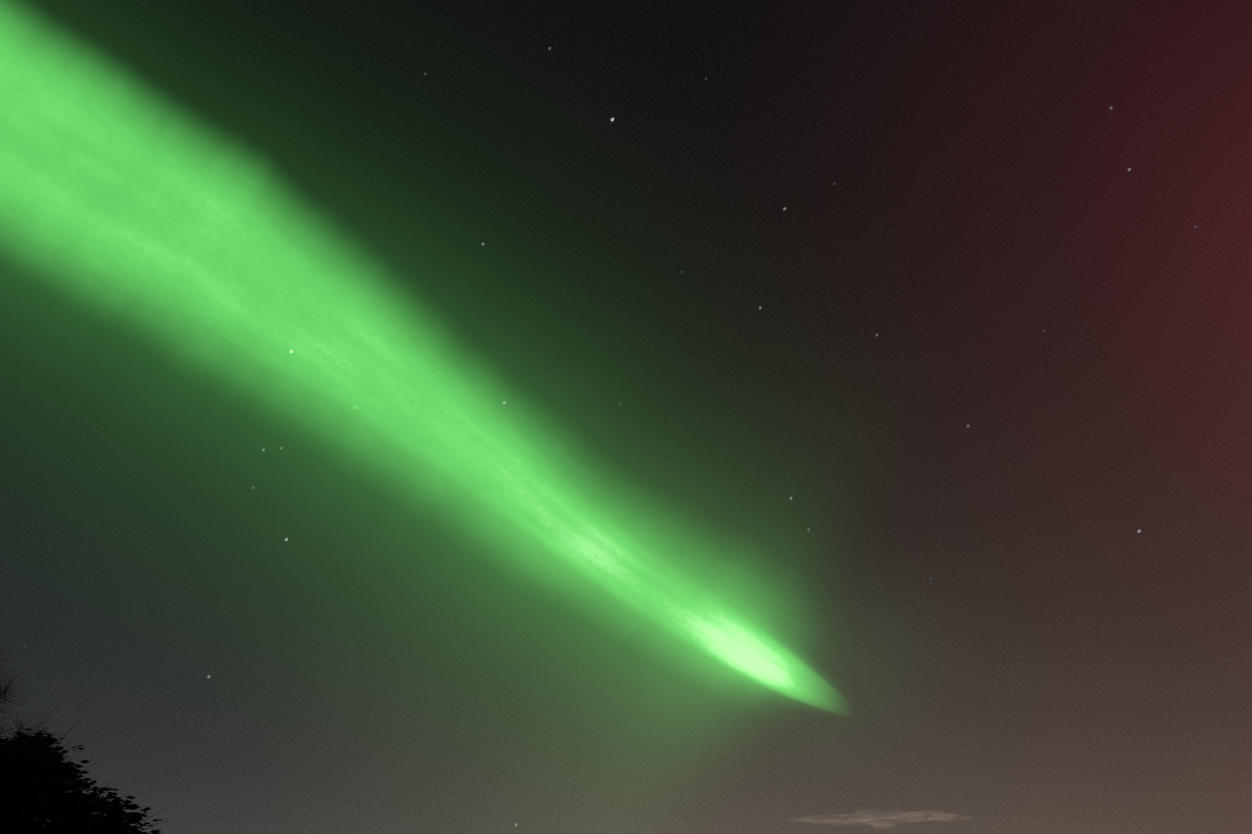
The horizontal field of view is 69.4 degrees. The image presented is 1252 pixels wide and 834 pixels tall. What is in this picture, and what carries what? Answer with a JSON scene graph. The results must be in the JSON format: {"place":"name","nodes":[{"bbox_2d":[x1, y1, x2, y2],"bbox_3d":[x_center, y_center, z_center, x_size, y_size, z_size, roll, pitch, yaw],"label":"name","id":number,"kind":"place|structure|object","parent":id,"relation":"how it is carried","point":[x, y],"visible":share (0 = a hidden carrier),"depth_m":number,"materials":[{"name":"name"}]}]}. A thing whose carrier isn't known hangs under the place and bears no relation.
{"place":"outdoors","nodes":[
{"label":"outdoors","id":0,"kind":"place"},
{"bbox_2d":[0,0,1251,833],"label":"sky","id":1,"kind":"structure","parent":0,"point":[416,416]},
{"bbox_3d":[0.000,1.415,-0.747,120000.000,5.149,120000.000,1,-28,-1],"label":"ground","id":2,"kind":"structure","parent":0,"visible":0},
{"bbox_2d":[0,624,73,808],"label":"bare tree","id":3,"kind":"object","parent":2,"relation":"on","point":[4,691],"visible":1,"depth_m":26.89,"materials":[{"name":"black plant"}]},
{"bbox_2d":[0,713,176,833],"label":"tree","id":4,"kind":"object","parent":2,"relation":"on","point":[55,809],"visible":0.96,"depth_m":34.51,"materials":[{"name":"black plant"}]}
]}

